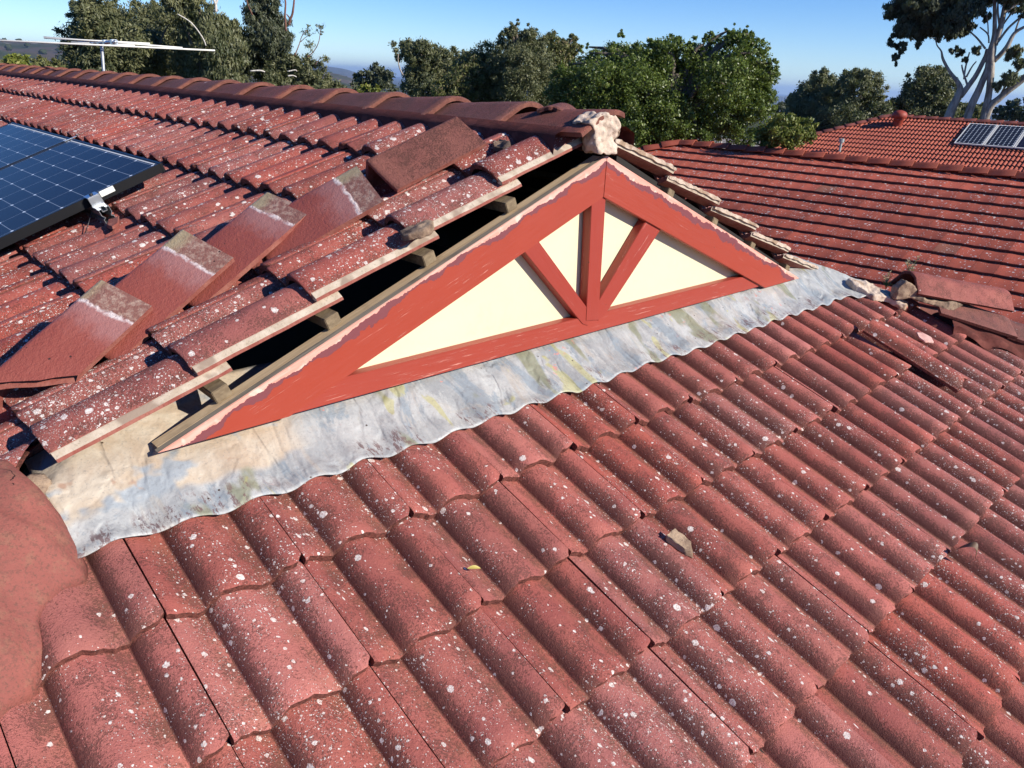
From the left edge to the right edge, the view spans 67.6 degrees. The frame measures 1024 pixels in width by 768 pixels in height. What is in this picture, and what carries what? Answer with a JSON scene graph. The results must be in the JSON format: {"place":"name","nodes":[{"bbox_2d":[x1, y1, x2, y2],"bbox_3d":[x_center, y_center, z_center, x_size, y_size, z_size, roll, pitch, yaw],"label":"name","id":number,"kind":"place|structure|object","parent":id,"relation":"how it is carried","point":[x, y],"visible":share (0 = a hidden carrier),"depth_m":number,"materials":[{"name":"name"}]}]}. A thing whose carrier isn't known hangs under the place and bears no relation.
{"place":"outdoors","nodes":[
{"label":"outdoors","id":0,"kind":"place"},
{"bbox_2d":[0,39,1023,148],"bbox_3d":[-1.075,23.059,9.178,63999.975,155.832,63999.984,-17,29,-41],"label":"ground","id":1,"kind":"structure","parent":0,"point":[32,49],"depth_m":1917.36,"materials":[{"name":"green plant"}]},
{"bbox_2d":[2,53,31,65],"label":"bush","id":2,"kind":"object","parent":1,"relation":"on","point":[16,58],"visible":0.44,"depth_m":47.30,"materials":[{"name":"green plant"}]},
{"bbox_2d":[0,54,67,67],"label":"bush","id":3,"kind":"object","parent":1,"relation":"on","point":[40,61],"visible":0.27,"depth_m":60.08,"materials":[{"name":"green plant"}]},
{"bbox_2d":[51,0,161,73],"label":"gum tree","id":4,"kind":"object","parent":1,"relation":"on","point":[98,20],"visible":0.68,"depth_m":27.20,"materials":[{"name":"green plant"}]},
{"bbox_2d":[119,0,183,75],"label":"gum tree","id":5,"kind":"object","parent":1,"relation":"on","point":[158,29],"visible":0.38,"depth_m":30.32,"materials":[{"name":"green plant"}]},
{"bbox_2d":[148,0,251,82],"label":"gum tree","id":6,"kind":"object","parent":1,"relation":"on","point":[209,27],"visible":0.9,"depth_m":27.55,"materials":[{"name":"green plant"}]},
{"bbox_2d":[231,0,294,82],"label":"gum tree","id":7,"kind":"object","parent":1,"relation":"on","point":[268,35],"visible":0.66,"depth_m":29.84,"materials":[{"name":"green plant"}]},
{"bbox_2d":[250,27,344,88],"bbox_3d":[-7.990,-10.216,29.277,3.194,6.426,6.289,-2,22,-11],"label":"gum tree","id":8,"kind":"object","parent":1,"relation":"on","point":[294,69],"visible":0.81,"depth_m":29.56,"materials":[{"name":"green plant"}]},
{"bbox_2d":[301,24,314,36],"bbox_3d":[-7.792,-13.470,29.142,0.580,0.465,0.434,10,23,18],"label":"twig spray","id":9,"kind":"object","parent":8,"relation":"attached to","point":[307,28],"visible":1,"depth_m":29.15,"materials":[{"name":"green plant"}]},
{"bbox_2d":[304,39,315,52],"bbox_3d":[-7.714,-12.996,29.371,0.558,0.566,0.442,-17,29,-41],"label":"twig spray","id":10,"kind":"object","parent":8,"relation":"attached to","point":[309,45],"visible":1,"depth_m":29.31,"materials":[{"name":"green plant"}]},
{"bbox_2d":[315,23,323,34],"bbox_3d":[-7.338,-13.575,29.241,0.415,0.490,0.352,4,22,3],"label":"twig spray","id":11,"kind":"object","parent":8,"relation":"attached to","point":[318,26],"visible":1,"depth_m":29.18,"materials":[{"name":"green plant"}]},
{"bbox_2d":[319,54,329,62],"bbox_3d":[-7.255,-12.609,29.653,0.377,0.350,0.460,13,24,25],"label":"twig spray","id":12,"kind":"object","parent":8,"relation":"attached to","point":[325,59],"visible":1,"depth_m":29.62,"materials":[{"name":"green plant"}]},
{"bbox_2d":[341,61,398,91],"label":"tree","id":13,"kind":"object","parent":1,"relation":"on","point":[381,77],"visible":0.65,"depth_m":63.78,"materials":[{"name":"green plant"}]},
{"bbox_2d":[356,83,384,92],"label":"bright shrub","id":14,"kind":"object","parent":1,"relation":"on","point":[366,87],"visible":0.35,"depth_m":54.91,"materials":[{"name":"green plant"}]},
{"bbox_2d":[387,36,468,96],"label":"round gum tree","id":15,"kind":"object","parent":1,"relation":"on","point":[427,63],"visible":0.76,"depth_m":47.05,"materials":[{"name":"green plant"}]},
{"bbox_2d":[430,39,504,101],"bbox_3d":[-1.387,-9.592,28.767,2.512,6.265,4.465,18,26,34],"label":"bushy tree","id":16,"kind":"object","parent":1,"relation":"on","point":[456,81],"visible":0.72,"depth_m":27.11,"materials":[{"name":"green plant"}]},
{"bbox_2d":[0,38,1016,121],"bbox_3d":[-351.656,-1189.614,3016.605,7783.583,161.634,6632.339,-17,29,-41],"label":"woodland","id":17,"kind":"object","parent":1,"relation":"on","point":[7,47],"visible":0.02,"depth_m":1717.76,"materials":[{"name":"green plant"}]},
{"bbox_2d":[0,63,1023,767],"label":"tiled house","id":18,"kind":"structure","parent":1,"relation":"on","point":[556,377],"depth_m":2.08,"materials":[{"name":"tile"}]},
{"bbox_2d":[0,280,152,408],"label":"loose ridge cap","id":19,"kind":"object","parent":18,"relation":"on","point":[81,336],"visible":0.91,"depth_m":1.87,"materials":[{"name":"paint"}]},
{"bbox_2d":[65,136,114,232],"bbox_3d":[-2.201,-1.036,3.609,0.318,0.248,2.346,-16,29,-39],"label":"panel rail","id":20,"kind":"object","parent":18,"relation":"attached to","point":[98,208],"visible":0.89,"depth_m":2.80,"materials":[{"name":"metal"}]},
{"bbox_2d":[0,122,69,168],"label":"solar panel","id":21,"kind":"object","parent":20,"relation":"attached to","point":[19,142],"visible":0.77,"depth_m":3.84,"materials":[{"name":"blue glass"}]},
{"bbox_2d":[0,138,165,249],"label":"solar panel","id":22,"kind":"object","parent":20,"relation":"attached to","point":[42,190],"visible":1,"depth_m":3.01,"materials":[{"name":"blue glass"}]},
{"bbox_2d":[0,36,214,70],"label":"tv antenna","id":23,"kind":"object","parent":18,"relation":"attached to","point":[110,42],"visible":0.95,"depth_m":6.00,"materials":[{"name":"metal"}]},
{"bbox_2d":[107,216,118,229],"bbox_3d":[-1.424,-0.576,2.728,0.040,0.034,0.104,-7,24,-22],"label":"tile chip","id":24,"kind":"object","parent":18,"relation":"on","point":[112,223],"visible":1,"depth_m":2.71,"materials":[{"name":"red tile"}]},
{"bbox_2d":[104,230,234,359],"bbox_3d":[-0.995,-0.234,2.073,0.278,0.145,0.421,-5,41,50],"label":"loose ridge cap","id":25,"kind":"object","parent":18,"relation":"on","point":[176,273],"visible":0.65,"depth_m":2.04,"materials":[{"name":"paint"}]},
{"bbox_2d":[187,192,306,306],"bbox_3d":[-0.822,-0.376,2.232,0.447,0.144,0.276,-52,19,-28],"label":"loose ridge cap","id":26,"kind":"object","parent":18,"relation":"on","point":[255,232],"visible":0.56,"depth_m":2.19,"materials":[{"name":"paint"}]},
{"bbox_2d":[265,166,384,259],"bbox_3d":[-0.590,-0.500,2.297,0.372,0.146,0.280,-32,14,-8],"label":"loose ridge cap","id":27,"kind":"object","parent":18,"relation":"on","point":[340,202],"visible":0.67,"depth_m":2.22,"materials":[{"name":"paint"}]},
{"bbox_2d":[400,220,433,240],"bbox_3d":[-0.260,-0.418,2.089,0.094,0.053,0.067,-1,22,-9],"label":"mortar chunk","id":28,"kind":"object","parent":18,"relation":"on","point":[422,229],"visible":1,"depth_m":2.07,"materials":[{"name":"beige concrete"}]},
{"bbox_2d":[366,117,485,192],"bbox_3d":[-0.291,-0.722,2.409,0.364,0.114,0.215,-37,27,-28],"label":"loose ridge cap","id":29,"kind":"object","parent":18,"relation":"on","point":[416,159],"visible":0.96,"depth_m":2.36,"materials":[{"name":"tile"}]},
{"bbox_2d":[467,565,479,568],"bbox_3d":[-0.090,0.437,1.815,0.034,0.010,0.010,-6,23,-20],"label":"fallen leaf","id":30,"kind":"object","parent":18,"relation":"on","point":[473,567],"visible":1,"depth_m":1.81,"materials":[{"name":"yellow plant"}]},
{"bbox_2d":[492,139,510,151],"bbox_3d":[-0.035,-0.759,2.436,0.047,0.039,0.092,-12,26,-32],"label":"mortar chunk","id":31,"kind":"object","parent":18,"relation":"on","point":[499,145],"visible":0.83,"depth_m":2.42,"materials":[{"name":"beige concrete"}]},
{"bbox_2d":[537,103,575,112],"bbox_3d":[0.159,-0.935,2.606,0.116,0.033,0.133,17,28,16],"label":"cap shard","id":32,"kind":"object","parent":18,"relation":"on","point":[556,107],"visible":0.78,"depth_m":2.57,"materials":[{"name":"paint"}]},
{"bbox_2d":[666,528,692,557],"bbox_3d":[0.467,0.439,2.103,0.076,0.057,0.048,18,26,33],"label":"mortar chunk","id":33,"kind":"object","parent":18,"relation":"on","point":[678,541],"visible":1,"depth_m":2.09,"materials":[{"name":"beige concrete"}]},
{"bbox_2d":[882,270,891,288],"bbox_3d":[1.978,-0.547,4.026,0.060,0.096,0.061,-5,23,-18],"label":"weed","id":34,"kind":"object","parent":18,"relation":"on","point":[885,282],"visible":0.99,"depth_m":4.03,"materials":[{"name":"plant"}]},
{"bbox_2d":[905,256,919,270],"bbox_3d":[2.179,-0.630,4.188,0.098,0.155,0.065,-17,29,-41],"label":"weed","id":35,"kind":"object","parent":18,"relation":"on","point":[911,266],"visible":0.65,"depth_m":4.18,"materials":[{"name":"plant"}]},
{"bbox_2d":[862,319,966,392],"bbox_3d":[1.818,-0.134,3.449,0.474,0.061,0.110,39,40,20],"label":"broken tile roll","id":36,"kind":"object","parent":18,"relation":"on","point":[953,380],"visible":1,"depth_m":3.42,"materials":[{"name":"paint"}]},
{"bbox_2d":[916,332,933,343],"bbox_3d":[1.989,-0.221,3.681,0.075,0.041,0.086,6,22,8],"label":"paint flake","id":37,"kind":"object","parent":18,"relation":"on","point":[923,337],"visible":1,"depth_m":3.67,"materials":[{"name":"pink paint"}]},
{"bbox_2d":[889,270,1013,311],"bbox_3d":[2.285,-0.497,4.023,0.714,0.195,0.253,-2,22,-11],"label":"loose hip cap","id":38,"kind":"object","parent":18,"relation":"on","point":[947,293],"visible":0.99,"depth_m":3.94,"materials":[{"name":"paint"}]},
{"bbox_2d":[957,542,977,557],"bbox_3d":[1.444,0.523,2.407,0.060,0.051,0.036,38,39,21],"label":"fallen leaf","id":39,"kind":"object","parent":18,"relation":"on","point":[974,544],"visible":1,"depth_m":2.40,"materials":[{"name":"brown plant"}]},
{"bbox_2d":[483,19,557,106],"bbox_3d":[0.316,-9.429,27.709,3.249,6.895,3.036,-17,29,-41],"label":"feathery tree","id":40,"kind":"object","parent":1,"relation":"on","point":[523,63],"visible":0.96,"depth_m":26.31,"materials":[{"name":"green plant"}]},
{"bbox_2d":[531,29,583,105],"bbox_3d":[1.688,-9.988,29.496,2.361,6.710,2.155,-2,22,-12],"label":"bushy tree","id":41,"kind":"object","parent":1,"relation":"on","point":[566,50],"visible":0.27,"depth_m":28.16,"materials":[{"name":"green plant"}]},
{"bbox_2d":[542,23,780,150],"bbox_3d":[3.511,-5.432,18.807,5.726,6.340,3.725,5,22,6],"label":"leafy tree","id":42,"kind":"object","parent":1,"relation":"on","point":[657,91],"visible":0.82,"depth_m":17.28,"materials":[{"name":"green plant"}]},
{"bbox_2d":[771,101,787,113],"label":"tree","id":43,"kind":"object","parent":1,"relation":"on","point":[781,105],"visible":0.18,"depth_m":96.79,"materials":[{"name":"green plant"}]},
{"bbox_2d":[750,112,819,149],"bbox_3d":[5.327,-3.361,16.192,1.054,4.568,1.604,-6,23,-21],"label":"lime shrub","id":44,"kind":"object","parent":1,"relation":"on","point":[777,130],"visible":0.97,"depth_m":15.09,"materials":[{"name":"green plant"}]},
{"bbox_2d":[778,66,853,128],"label":"conical tree","id":45,"kind":"object","parent":1,"relation":"on","point":[809,96],"visible":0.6,"depth_m":51.79,"materials":[{"name":"green plant"}]},
{"bbox_2d":[638,139,1023,323],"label":"neighbour house","id":46,"kind":"structure","parent":1,"relation":"on","point":[870,220],"depth_m":12.59,"materials":[{"name":"tile"}]},
{"bbox_2d":[808,66,894,129],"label":"domed gum tree","id":47,"kind":"object","parent":1,"relation":"on","point":[866,100],"visible":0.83,"depth_m":48.49,"materials":[{"name":"green plant"}]},
{"bbox_2d":[888,63,964,120],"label":"round tree","id":48,"kind":"object","parent":1,"relation":"on","point":[929,91],"visible":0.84,"depth_m":49.30,"materials":[{"name":"green plant"}]},
{"bbox_2d":[881,0,1023,122],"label":"tall gum tree","id":49,"kind":"object","parent":1,"relation":"on","point":[918,21],"visible":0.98,"depth_m":35.10,"materials":[{"name":"green plant"}]},
{"bbox_2d":[956,101,982,120],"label":"tree","id":50,"kind":"object","parent":1,"relation":"on","point":[977,111],"visible":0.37,"depth_m":72.94,"materials":[{"name":"green plant"}]},
{"bbox_2d":[992,97,1023,121],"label":"tree","id":51,"kind":"object","parent":1,"relation":"on","point":[1015,112],"visible":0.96,"depth_m":75.42,"materials":[{"name":"green plant"}]},
{"bbox_2d":[0,0,1023,105],"label":"sky","id":52,"kind":"structure","parent":0,"point":[806,36],"materials":[{"name":"blue"}]},
{"bbox_2d":[774,110,1023,171],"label":"house","id":53,"kind":"structure","parent":0,"point":[898,135],"depth_m":25.67,"materials":[{"name":"tile"}]},
{"bbox_2d":[954,123,997,145],"bbox_3d":[15.084,-8.116,24.851,0.830,0.629,1.480,20,28,37],"label":"rooftop panel","id":54,"kind":"object","parent":53,"relation":"on","point":[975,134],"visible":1,"depth_m":24.81,"materials":[{"name":"blue glass"}]},
{"bbox_2d":[983,125,1023,148],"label":"rooftop panel","id":55,"kind":"object","parent":53,"relation":"on","point":[1005,136],"visible":1,"depth_m":24.28,"materials":[{"name":"blue glass"}]},
{"bbox_2d":[1014,134,1023,148],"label":"rooftop panel","id":56,"kind":"object","parent":53,"relation":"on","point":[1020,144],"visible":1,"depth_m":23.73,"materials":[{"name":"blue glass"}]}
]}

